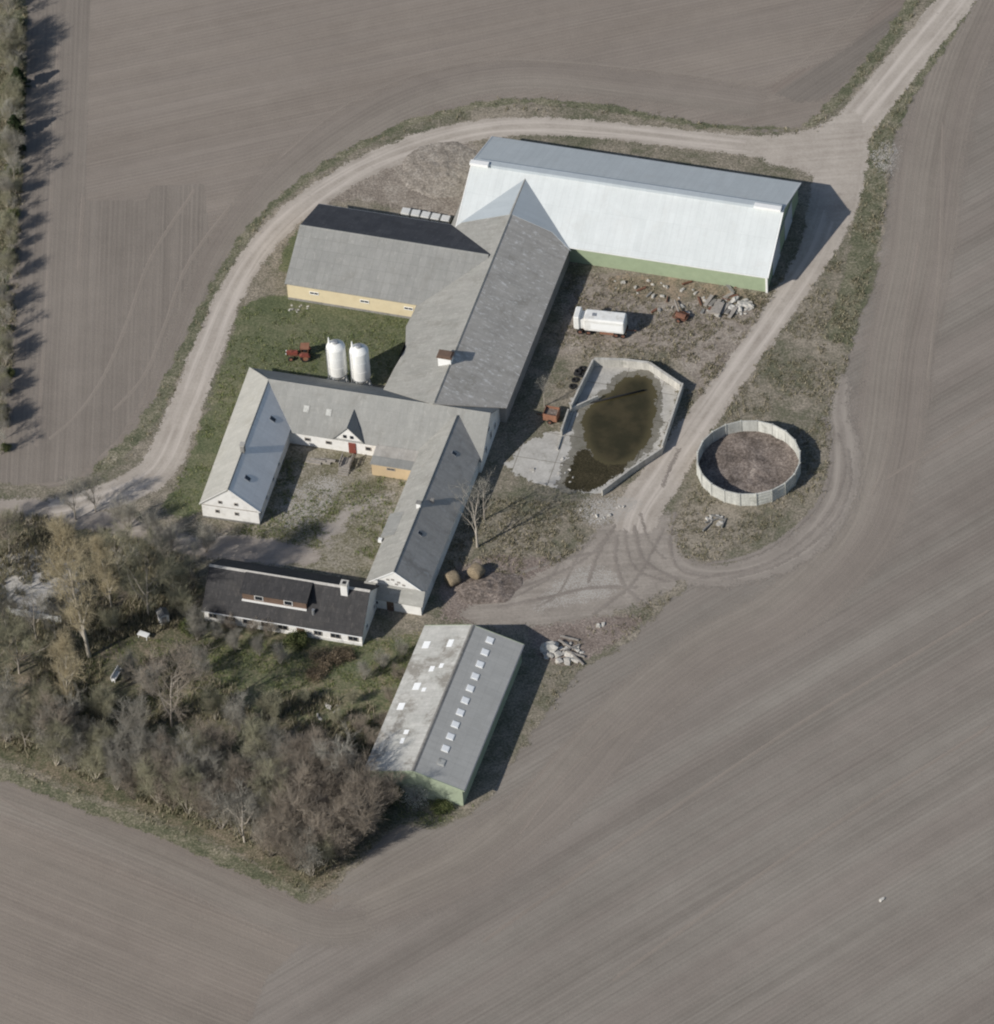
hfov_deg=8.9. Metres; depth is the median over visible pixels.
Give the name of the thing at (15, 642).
bare tree
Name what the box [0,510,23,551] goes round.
bare tree
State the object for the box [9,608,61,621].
picket fence
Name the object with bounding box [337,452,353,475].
porch stair
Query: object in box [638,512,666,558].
wheel rut
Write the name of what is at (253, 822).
bare shrub
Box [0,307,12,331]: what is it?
bare tree
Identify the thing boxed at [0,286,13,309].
bare shrub
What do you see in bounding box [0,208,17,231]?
bare shrub
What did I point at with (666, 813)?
wheel mark
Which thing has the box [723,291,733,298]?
scrap length
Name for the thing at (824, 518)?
wheel rut
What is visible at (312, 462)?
plank
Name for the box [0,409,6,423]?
bare shrub
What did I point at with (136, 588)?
bare shrub
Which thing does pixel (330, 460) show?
plank
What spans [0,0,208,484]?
field
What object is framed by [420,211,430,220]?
wrapped bale
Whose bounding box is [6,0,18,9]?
bare shrub
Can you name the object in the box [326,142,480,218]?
bare earth
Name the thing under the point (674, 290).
dead weeds
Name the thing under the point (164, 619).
door
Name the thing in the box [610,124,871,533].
dirt road
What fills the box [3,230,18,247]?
bare shrub
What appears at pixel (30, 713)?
bare shrub
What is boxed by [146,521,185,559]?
bare shrub
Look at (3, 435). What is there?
bare tree
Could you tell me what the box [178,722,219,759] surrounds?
bare shrub
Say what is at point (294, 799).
bare shrub
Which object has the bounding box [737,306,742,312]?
rubble block
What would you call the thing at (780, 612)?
headland
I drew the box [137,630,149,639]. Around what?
garden table
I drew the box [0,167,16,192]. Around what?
bare shrub
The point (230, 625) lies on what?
bare shrub
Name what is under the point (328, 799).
bare shrub
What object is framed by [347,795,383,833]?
bare shrub
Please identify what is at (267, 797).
bare shrub
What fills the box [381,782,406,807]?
evergreen shrub
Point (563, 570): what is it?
wheel rut
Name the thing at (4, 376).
bare shrub
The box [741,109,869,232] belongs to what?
dirt junction
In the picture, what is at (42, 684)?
bare shrub
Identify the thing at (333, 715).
bare shrub
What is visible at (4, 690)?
bare tree
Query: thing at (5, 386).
bare shrub
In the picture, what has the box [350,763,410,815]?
bare shrub
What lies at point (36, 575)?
tree
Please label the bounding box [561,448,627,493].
mud
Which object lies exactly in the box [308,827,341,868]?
bare shrub
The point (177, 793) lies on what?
bare shrub
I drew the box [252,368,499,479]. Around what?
wing
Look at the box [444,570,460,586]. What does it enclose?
round bale
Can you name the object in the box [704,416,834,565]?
wheel rut
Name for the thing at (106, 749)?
bare shrub
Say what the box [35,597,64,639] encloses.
bare tree
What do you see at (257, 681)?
garden
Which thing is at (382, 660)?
bare shrub
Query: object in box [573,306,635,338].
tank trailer
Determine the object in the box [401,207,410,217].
wrapped bale
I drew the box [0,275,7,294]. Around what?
bare tree
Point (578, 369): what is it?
tyre
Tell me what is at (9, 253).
bare shrub
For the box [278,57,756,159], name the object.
wheel mark
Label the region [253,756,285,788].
bare shrub
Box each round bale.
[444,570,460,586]
[467,562,484,579]
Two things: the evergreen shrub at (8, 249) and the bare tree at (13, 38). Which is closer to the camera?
the evergreen shrub at (8, 249)
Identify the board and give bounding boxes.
[703,294,713,306]
[708,298,716,305]
[720,303,728,313]
[727,306,737,318]
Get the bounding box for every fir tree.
[6,114,25,135]
[8,66,31,95]
[15,140,26,154]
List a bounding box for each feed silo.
[325,337,348,382]
[349,341,371,385]
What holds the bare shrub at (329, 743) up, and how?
on the grove floor
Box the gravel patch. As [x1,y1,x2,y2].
[272,471,347,531]
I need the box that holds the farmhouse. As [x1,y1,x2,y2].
[201,558,378,645]
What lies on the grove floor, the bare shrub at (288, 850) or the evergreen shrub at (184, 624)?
the bare shrub at (288, 850)
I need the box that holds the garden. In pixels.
[113,621,421,751]
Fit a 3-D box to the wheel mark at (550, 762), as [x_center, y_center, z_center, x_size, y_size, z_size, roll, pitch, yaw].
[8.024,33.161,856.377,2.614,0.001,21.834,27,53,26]
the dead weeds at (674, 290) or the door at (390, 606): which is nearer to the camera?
the door at (390, 606)
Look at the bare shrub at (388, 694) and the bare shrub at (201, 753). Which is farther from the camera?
the bare shrub at (388, 694)
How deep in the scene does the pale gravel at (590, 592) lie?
878.18 m
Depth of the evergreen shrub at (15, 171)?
940.73 m
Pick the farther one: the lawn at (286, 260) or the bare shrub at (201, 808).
the lawn at (286, 260)
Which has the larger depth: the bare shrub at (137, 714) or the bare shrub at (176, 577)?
the bare shrub at (176, 577)
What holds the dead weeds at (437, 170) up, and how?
on the bare earth at (383, 187)
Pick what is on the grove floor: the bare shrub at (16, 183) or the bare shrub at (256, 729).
the bare shrub at (256, 729)
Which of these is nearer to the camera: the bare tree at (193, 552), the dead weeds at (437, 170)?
the bare tree at (193, 552)
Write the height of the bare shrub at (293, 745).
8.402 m
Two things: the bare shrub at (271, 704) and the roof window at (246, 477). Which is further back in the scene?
the roof window at (246, 477)
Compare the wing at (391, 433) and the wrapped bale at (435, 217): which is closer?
the wing at (391, 433)
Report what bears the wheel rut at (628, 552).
on the yard at (490, 613)
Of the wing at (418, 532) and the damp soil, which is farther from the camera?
the damp soil
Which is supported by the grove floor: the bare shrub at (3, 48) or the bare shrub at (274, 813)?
the bare shrub at (274, 813)
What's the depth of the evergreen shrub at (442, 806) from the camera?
850.50 m
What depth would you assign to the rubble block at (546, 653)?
869.09 m
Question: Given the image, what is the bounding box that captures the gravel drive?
[0,495,323,567]
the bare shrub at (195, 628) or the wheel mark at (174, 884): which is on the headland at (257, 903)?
the wheel mark at (174, 884)
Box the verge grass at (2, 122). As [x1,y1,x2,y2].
[0,0,936,893]
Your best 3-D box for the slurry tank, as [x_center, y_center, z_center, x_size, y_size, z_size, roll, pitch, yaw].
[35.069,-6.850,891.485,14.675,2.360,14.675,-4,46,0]
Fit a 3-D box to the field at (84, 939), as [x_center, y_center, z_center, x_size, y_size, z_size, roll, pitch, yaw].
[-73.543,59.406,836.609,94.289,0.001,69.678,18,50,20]
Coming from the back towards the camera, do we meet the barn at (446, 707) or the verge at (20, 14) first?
the verge at (20, 14)
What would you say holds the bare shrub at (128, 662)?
on the garden
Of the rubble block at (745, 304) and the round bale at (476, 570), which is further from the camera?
the rubble block at (745, 304)
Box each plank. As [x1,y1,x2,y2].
[305,460,320,464]
[310,458,325,461]
[320,458,335,462]
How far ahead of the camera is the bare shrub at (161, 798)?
850.40 m
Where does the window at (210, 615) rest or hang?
in the farmhouse
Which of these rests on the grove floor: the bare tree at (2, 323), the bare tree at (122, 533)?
the bare tree at (122, 533)
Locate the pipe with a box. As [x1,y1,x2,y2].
[590,389,644,403]
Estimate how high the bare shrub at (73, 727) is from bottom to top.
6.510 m
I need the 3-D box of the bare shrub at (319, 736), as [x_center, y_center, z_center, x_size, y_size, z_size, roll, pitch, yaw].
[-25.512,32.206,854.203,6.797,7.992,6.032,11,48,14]
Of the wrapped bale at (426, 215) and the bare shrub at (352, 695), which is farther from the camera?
the wrapped bale at (426, 215)
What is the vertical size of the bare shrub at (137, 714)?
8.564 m
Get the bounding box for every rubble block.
[542,651,552,656]
[554,650,563,657]
[555,657,562,663]
[563,657,570,665]
[571,657,578,662]
[730,296,738,303]
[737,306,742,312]
[742,301,749,307]
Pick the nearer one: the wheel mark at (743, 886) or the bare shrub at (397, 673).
the wheel mark at (743, 886)
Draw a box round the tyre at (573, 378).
[571,377,578,382]
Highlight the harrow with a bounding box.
[672,299,689,322]
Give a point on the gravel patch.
(327, 486)
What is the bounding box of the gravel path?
[313,489,396,548]
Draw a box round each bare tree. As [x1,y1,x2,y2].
[0,0,15,16]
[0,28,24,49]
[0,98,21,121]
[0,149,26,178]
[0,265,7,283]
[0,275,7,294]
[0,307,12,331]
[0,347,11,362]
[0,361,8,373]
[0,415,9,438]
[0,429,4,454]
[0,502,40,550]
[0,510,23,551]
[0,539,15,598]
[0,576,24,628]
[0,605,57,673]
[0,608,36,680]
[0,664,25,710]
[0,705,40,749]
[2,56,19,74]
[2,578,53,638]
[3,143,22,162]
[7,192,17,208]
[34,510,108,658]
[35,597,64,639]
[43,630,87,709]
[49,682,86,728]
[51,474,87,519]
[77,473,106,511]
[80,534,122,608]
[84,515,136,573]
[104,522,199,617]
[123,638,217,726]
[154,725,202,761]
[167,535,199,575]
[207,777,265,842]
[235,727,273,768]
[244,754,288,805]
[306,721,361,783]
[448,478,487,547]
[476,471,496,519]
[534,371,553,406]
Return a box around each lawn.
[161,294,409,519]
[278,231,297,273]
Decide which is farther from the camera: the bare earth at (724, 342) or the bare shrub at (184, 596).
the bare earth at (724, 342)
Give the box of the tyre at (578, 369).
[574,368,581,373]
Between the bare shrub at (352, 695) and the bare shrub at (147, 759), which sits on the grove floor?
the bare shrub at (147, 759)
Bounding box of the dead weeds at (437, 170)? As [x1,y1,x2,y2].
[401,142,477,198]
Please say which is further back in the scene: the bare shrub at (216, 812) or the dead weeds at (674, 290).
the dead weeds at (674, 290)
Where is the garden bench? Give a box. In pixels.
[110,666,120,682]
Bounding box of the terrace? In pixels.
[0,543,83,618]
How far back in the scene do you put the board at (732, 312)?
913.44 m
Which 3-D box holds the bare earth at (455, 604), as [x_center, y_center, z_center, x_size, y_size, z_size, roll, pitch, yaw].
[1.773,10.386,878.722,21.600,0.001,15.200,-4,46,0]
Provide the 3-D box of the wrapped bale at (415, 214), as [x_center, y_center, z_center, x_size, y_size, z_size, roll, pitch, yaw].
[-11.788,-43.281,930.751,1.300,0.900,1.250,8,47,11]
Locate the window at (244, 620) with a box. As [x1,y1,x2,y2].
[242,617,252,623]
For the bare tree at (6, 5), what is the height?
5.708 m
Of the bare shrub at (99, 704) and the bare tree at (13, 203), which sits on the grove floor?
the bare shrub at (99, 704)
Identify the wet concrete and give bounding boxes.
[553,369,664,493]
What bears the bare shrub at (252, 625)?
on the garden
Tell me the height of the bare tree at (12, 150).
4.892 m
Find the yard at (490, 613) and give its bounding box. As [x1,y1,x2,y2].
[457,511,691,632]
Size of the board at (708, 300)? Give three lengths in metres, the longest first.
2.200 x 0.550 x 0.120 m
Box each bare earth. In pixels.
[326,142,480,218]
[435,550,555,627]
[523,613,645,666]
[553,268,769,396]
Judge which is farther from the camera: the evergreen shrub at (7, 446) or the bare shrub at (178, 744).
the evergreen shrub at (7, 446)
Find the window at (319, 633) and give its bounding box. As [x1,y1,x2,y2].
[313,629,321,635]
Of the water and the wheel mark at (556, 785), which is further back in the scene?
the water
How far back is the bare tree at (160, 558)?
871.92 m
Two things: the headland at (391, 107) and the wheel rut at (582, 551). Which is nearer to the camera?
the wheel rut at (582, 551)
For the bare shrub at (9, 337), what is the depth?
914.16 m
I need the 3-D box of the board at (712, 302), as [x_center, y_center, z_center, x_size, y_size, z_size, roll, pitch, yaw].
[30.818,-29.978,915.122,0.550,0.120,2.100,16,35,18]
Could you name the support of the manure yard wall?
on the farm ground at (526, 700)
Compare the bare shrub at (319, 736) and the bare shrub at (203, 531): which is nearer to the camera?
the bare shrub at (319, 736)
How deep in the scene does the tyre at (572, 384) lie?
904.85 m
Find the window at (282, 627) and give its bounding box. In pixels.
[277,623,287,629]
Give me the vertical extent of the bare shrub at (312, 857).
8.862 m
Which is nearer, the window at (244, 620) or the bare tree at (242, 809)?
the bare tree at (242, 809)
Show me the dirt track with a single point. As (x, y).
(839, 412)
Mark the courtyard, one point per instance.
(340, 556)
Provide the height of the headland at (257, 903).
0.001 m
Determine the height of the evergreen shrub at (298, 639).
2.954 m
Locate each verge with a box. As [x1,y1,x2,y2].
[0,0,28,452]
[0,767,309,903]
[93,96,791,472]
[802,0,917,127]
[821,1,975,346]
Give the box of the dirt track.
[672,372,865,590]
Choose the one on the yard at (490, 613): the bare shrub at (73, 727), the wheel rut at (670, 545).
the wheel rut at (670, 545)
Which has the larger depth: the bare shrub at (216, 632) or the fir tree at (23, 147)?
the fir tree at (23, 147)
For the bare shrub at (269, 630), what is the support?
on the garden
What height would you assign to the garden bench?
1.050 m
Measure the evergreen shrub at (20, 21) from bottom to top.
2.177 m
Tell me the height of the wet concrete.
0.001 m
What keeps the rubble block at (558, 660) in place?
on the bare earth at (601, 639)
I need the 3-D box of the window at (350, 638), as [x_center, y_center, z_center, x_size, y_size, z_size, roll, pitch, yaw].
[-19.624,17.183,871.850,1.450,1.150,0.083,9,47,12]
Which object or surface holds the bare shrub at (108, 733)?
on the grove floor
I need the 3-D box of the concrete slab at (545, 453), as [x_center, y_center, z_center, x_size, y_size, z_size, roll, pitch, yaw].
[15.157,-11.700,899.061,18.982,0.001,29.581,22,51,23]
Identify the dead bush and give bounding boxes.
[303,664,328,684]
[308,642,341,673]
[330,642,356,665]
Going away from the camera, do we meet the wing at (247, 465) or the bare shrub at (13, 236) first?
the wing at (247, 465)
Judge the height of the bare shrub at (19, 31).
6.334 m
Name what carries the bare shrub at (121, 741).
on the grove floor
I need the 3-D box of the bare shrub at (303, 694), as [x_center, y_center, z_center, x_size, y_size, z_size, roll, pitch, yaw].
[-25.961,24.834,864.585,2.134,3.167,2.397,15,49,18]
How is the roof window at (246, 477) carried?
in the wing at (247, 465)
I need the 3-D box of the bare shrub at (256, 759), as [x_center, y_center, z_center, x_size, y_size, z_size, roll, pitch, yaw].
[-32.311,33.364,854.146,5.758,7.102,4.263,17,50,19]
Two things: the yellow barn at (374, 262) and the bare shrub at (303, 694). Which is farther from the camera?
the yellow barn at (374, 262)
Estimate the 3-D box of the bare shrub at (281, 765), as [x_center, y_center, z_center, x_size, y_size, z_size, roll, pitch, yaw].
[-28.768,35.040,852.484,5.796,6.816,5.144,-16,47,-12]
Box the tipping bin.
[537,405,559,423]
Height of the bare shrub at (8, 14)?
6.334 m
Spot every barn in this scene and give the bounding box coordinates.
[285,204,489,318]
[364,624,524,805]
[383,179,570,422]
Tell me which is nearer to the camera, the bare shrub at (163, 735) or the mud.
the bare shrub at (163, 735)
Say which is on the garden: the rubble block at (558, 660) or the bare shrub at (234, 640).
the bare shrub at (234, 640)
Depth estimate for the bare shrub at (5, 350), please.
912.58 m
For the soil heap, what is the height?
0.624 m
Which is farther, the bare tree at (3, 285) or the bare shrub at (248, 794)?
the bare tree at (3, 285)
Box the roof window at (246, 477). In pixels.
[244,474,250,481]
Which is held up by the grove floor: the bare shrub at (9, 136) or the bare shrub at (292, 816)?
the bare shrub at (292, 816)
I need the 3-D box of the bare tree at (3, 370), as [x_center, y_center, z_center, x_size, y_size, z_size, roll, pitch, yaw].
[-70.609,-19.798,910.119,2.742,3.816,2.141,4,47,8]
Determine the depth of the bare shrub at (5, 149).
941.43 m
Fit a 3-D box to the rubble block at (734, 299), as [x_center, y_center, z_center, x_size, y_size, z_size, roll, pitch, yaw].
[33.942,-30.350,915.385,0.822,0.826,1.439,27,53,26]
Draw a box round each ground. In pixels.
[0,0,935,903]
[18,16,993,1023]
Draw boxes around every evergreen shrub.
[0,442,11,452]
[1,247,14,256]
[2,366,15,378]
[5,163,23,175]
[5,208,20,219]
[9,15,23,28]
[177,618,201,638]
[281,629,311,649]
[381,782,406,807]
[431,799,455,816]
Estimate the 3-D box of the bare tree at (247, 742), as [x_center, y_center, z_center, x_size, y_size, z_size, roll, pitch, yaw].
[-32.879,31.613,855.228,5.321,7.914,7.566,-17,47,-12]
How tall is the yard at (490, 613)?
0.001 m
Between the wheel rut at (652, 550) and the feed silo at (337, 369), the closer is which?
the wheel rut at (652, 550)
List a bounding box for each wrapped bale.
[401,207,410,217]
[411,209,420,218]
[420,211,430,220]
[430,213,440,221]
[440,215,450,223]
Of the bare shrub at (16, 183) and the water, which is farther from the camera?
the bare shrub at (16, 183)
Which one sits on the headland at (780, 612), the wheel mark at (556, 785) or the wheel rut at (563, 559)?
the wheel mark at (556, 785)
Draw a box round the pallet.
[712,301,724,313]
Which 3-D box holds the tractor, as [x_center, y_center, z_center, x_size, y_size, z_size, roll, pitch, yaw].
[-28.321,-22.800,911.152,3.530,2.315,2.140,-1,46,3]
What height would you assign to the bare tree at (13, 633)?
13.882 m
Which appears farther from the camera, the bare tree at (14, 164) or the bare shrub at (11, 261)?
the bare tree at (14, 164)
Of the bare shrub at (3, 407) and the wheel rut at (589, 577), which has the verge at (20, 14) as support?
the bare shrub at (3, 407)
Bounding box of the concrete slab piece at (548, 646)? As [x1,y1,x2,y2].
[539,641,558,652]
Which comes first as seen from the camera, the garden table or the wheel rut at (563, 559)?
the garden table
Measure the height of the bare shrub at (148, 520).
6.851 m
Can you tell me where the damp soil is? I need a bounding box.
[767,0,905,104]
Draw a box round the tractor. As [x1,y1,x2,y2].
[286,343,310,361]
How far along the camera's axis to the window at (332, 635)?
872.57 m
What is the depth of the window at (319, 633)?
873.00 m
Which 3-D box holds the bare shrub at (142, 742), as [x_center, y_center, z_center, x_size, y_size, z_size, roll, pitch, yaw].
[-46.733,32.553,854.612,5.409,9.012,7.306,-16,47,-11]
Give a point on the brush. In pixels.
(135, 629)
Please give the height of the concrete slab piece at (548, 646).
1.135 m
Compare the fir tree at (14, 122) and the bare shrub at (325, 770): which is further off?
the fir tree at (14, 122)
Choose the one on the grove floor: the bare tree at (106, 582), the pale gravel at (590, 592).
the bare tree at (106, 582)
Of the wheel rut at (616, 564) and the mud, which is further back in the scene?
the mud
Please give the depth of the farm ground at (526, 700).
896.66 m
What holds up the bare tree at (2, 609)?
on the grove floor
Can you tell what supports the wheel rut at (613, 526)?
on the yard at (490, 613)
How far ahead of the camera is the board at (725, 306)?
914.10 m
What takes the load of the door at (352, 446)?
in the wing at (391, 433)
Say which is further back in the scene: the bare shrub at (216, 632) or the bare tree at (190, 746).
the bare shrub at (216, 632)
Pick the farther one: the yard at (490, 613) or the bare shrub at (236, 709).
the yard at (490, 613)
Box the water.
[579,373,657,466]
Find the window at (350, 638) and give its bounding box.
[348,635,357,641]
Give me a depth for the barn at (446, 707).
857.89 m
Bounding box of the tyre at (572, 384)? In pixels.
[569,383,575,388]
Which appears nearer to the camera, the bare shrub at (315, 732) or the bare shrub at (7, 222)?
the bare shrub at (315, 732)
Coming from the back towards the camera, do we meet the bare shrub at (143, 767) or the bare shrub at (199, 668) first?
the bare shrub at (199, 668)
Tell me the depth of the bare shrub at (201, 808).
847.36 m
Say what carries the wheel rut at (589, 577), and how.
on the yard at (490, 613)
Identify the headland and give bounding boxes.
[0,780,377,952]
[73,55,769,477]
[340,0,993,934]
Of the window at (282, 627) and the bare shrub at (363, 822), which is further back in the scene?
the window at (282, 627)
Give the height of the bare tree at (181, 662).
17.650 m
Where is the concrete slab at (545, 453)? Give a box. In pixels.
[504,366,677,493]
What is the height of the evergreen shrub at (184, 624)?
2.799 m
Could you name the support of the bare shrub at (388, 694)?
on the garden
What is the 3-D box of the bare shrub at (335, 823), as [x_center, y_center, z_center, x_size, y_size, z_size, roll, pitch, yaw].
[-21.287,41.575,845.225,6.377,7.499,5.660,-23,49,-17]
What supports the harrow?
on the bare earth at (724, 342)
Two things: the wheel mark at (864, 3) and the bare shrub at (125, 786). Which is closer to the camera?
the bare shrub at (125, 786)
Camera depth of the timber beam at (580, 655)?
868.92 m
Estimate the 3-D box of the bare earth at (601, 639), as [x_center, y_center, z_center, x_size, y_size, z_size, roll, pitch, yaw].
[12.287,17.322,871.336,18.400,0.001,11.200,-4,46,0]
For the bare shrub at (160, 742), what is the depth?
853.46 m
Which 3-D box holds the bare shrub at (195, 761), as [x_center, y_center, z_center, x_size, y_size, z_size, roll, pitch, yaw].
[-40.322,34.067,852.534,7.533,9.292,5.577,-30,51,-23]
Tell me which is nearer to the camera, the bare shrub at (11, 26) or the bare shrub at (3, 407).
the bare shrub at (3, 407)
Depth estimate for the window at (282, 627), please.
874.06 m
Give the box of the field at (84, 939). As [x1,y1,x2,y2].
[0,780,343,1023]
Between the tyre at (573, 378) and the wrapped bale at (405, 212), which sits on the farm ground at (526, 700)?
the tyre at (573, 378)
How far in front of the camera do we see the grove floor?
863.83 m
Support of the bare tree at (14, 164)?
on the verge at (20, 14)
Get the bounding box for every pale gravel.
[104,542,140,562]
[532,563,620,612]
[571,494,642,527]
[868,139,902,180]
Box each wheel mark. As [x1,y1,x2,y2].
[0,795,158,870]
[2,816,261,925]
[34,35,60,446]
[49,189,194,439]
[112,205,230,411]
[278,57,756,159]
[484,610,988,941]
[513,712,606,810]
[520,720,637,834]
[612,725,988,981]
[769,0,869,80]
[871,241,919,494]
[926,122,945,381]
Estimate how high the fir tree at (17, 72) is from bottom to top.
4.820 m
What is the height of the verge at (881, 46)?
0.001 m
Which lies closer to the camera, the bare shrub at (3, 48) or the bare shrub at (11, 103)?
the bare shrub at (11, 103)
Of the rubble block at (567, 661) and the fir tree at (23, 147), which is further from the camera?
the fir tree at (23, 147)
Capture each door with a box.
[161,616,166,625]
[348,442,355,453]
[386,601,393,610]
[772,237,779,274]
[784,202,791,239]
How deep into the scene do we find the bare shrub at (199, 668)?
867.77 m
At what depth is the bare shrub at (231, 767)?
853.15 m
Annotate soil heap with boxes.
[456,571,521,604]
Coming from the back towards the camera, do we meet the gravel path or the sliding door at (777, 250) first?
the sliding door at (777, 250)
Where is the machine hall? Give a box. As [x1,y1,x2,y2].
[455,136,800,292]
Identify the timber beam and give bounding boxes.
[558,639,573,649]
[560,635,578,640]
[563,644,579,650]
[566,650,584,657]
[570,652,583,664]
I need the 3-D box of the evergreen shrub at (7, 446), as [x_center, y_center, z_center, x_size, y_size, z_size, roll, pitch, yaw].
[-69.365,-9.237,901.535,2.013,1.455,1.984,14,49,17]
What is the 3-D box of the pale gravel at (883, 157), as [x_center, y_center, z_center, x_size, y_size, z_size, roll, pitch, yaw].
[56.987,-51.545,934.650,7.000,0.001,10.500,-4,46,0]
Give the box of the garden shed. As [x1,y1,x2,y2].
[155,607,169,625]
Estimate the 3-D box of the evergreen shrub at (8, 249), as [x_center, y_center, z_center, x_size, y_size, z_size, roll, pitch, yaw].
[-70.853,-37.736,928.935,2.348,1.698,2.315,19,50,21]
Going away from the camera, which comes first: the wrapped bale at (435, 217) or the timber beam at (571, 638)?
the timber beam at (571, 638)
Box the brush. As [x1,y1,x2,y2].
[0,508,385,883]
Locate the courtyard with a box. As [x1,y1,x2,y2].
[226,446,406,573]
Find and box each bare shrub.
[0,9,19,41]
[0,14,17,42]
[0,19,27,50]
[0,34,19,65]
[0,73,25,102]
[0,97,20,119]
[0,126,26,155]
[0,139,15,161]
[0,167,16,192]
[0,190,12,206]
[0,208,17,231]
[0,253,17,277]
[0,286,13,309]
[0,299,8,313]
[0,326,11,337]
[0,329,15,347]
[0,334,14,360]
[0,370,10,384]
[0,376,11,395]
[0,406,7,418]
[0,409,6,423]
[0,689,34,726]
[0,694,22,742]
[1,125,19,145]
[1,247,13,259]
[3,47,25,64]
[3,53,21,77]
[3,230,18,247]
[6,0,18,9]
[8,176,22,192]
[10,688,51,734]
[24,673,60,708]
[28,702,64,751]
[31,685,77,734]
[36,712,75,765]
[49,729,90,770]
[52,716,83,749]
[75,738,108,780]
[78,716,108,746]
[78,726,107,761]
[81,683,118,723]
[88,717,122,753]
[93,734,128,774]
[98,602,125,631]
[100,752,132,790]
[105,491,141,526]
[106,692,155,733]
[106,744,149,785]
[107,721,140,763]
[111,648,140,680]
[112,756,148,799]
[118,564,149,601]
[122,718,147,758]
[128,727,161,767]
[131,660,166,696]
[131,754,174,802]
[132,746,165,781]
[137,508,167,544]
[138,729,182,767]
[140,723,173,757]
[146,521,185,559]
[148,743,188,791]
[148,744,195,808]
[155,552,193,591]
[160,759,207,814]
[162,730,189,755]
[164,578,196,615]
[169,744,218,789]
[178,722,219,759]
[180,772,231,822]
[182,604,208,640]
[186,713,239,769]
[188,644,211,674]
[188,736,222,777]
[188,764,221,801]
[193,519,218,551]
[193,743,238,786]
[196,685,227,719]
[197,780,246,828]
[207,617,225,639]
[214,751,247,780]
[215,774,237,806]
[219,613,236,631]
[219,688,247,732]
[220,748,267,799]
[225,627,242,651]
[226,787,264,826]
[237,712,280,755]
[238,739,272,774]
[241,799,276,842]
[246,617,260,633]
[248,633,264,655]
[251,686,285,723]
[251,798,298,856]
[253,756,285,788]
[253,769,294,811]
[255,722,296,764]
[257,751,294,779]
[258,752,319,818]
[258,791,297,830]
[260,814,303,854]
[261,787,316,837]
[262,617,277,637]
[264,758,308,793]
[264,760,332,826]
[268,828,319,873]
[271,641,289,663]
[271,742,304,767]
[273,730,327,779]
[282,741,349,792]
[283,727,329,766]
[284,822,326,875]
[292,770,340,808]
[292,794,359,858]
[294,777,344,828]
[296,688,310,703]
[298,722,342,771]
[299,808,328,852]
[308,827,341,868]
[315,777,359,809]
[316,790,366,829]
[317,799,354,840]
[323,735,356,773]
[327,766,387,845]
[328,707,342,725]
[331,746,383,807]
[342,689,359,703]
[346,713,369,732]
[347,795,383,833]
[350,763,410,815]
[356,659,373,679]
[361,724,385,747]
[371,648,391,667]
[371,710,390,727]
[379,684,397,703]
[389,662,405,679]
[393,638,408,655]
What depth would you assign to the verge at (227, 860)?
851.07 m
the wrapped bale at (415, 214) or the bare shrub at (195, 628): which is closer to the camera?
the bare shrub at (195, 628)
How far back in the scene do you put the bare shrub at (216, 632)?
873.01 m
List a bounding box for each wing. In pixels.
[199,367,290,524]
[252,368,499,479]
[364,415,479,615]
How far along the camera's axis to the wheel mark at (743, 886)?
842.96 m
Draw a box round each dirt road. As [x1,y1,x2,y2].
[47,0,976,520]
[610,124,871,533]
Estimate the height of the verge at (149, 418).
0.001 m
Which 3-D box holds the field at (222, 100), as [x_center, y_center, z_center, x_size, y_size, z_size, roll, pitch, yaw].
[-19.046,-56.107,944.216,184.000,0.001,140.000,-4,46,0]
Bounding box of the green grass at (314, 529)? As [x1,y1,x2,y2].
[47,307,472,826]
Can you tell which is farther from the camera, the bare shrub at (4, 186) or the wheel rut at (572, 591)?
the bare shrub at (4, 186)
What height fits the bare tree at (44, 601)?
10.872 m
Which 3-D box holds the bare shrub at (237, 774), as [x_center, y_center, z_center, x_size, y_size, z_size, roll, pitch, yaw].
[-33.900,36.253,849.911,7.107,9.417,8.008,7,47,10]
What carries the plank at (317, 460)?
on the plank
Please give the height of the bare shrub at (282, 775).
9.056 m
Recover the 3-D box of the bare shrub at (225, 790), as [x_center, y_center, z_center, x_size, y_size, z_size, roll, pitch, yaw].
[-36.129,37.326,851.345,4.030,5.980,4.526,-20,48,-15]
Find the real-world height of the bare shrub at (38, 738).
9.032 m
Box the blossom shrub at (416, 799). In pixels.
[397,782,434,811]
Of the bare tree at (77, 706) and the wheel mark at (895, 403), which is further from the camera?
the wheel mark at (895, 403)
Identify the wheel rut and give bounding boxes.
[495,584,637,608]
[512,552,560,597]
[513,551,598,574]
[517,531,612,589]
[535,534,595,607]
[587,534,606,583]
[592,527,664,614]
[593,524,615,549]
[612,534,640,601]
[623,528,668,582]
[632,524,678,580]
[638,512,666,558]
[660,448,681,486]
[667,512,706,577]
[696,433,846,579]
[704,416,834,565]
[719,448,853,580]
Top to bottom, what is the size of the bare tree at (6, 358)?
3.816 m
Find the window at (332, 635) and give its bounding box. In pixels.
[330,632,340,638]
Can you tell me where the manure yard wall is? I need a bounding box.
[557,357,683,495]
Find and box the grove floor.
[0,524,398,891]
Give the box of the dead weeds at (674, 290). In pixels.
[605,272,765,309]
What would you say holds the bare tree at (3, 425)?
on the verge at (20, 14)
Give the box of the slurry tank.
[696,420,800,505]
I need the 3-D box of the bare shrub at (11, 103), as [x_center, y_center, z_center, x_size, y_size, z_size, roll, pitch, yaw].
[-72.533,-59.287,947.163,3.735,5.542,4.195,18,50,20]
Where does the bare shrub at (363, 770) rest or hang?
on the grove floor
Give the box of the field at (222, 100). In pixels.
[2,0,884,487]
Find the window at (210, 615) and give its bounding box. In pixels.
[208,612,216,618]

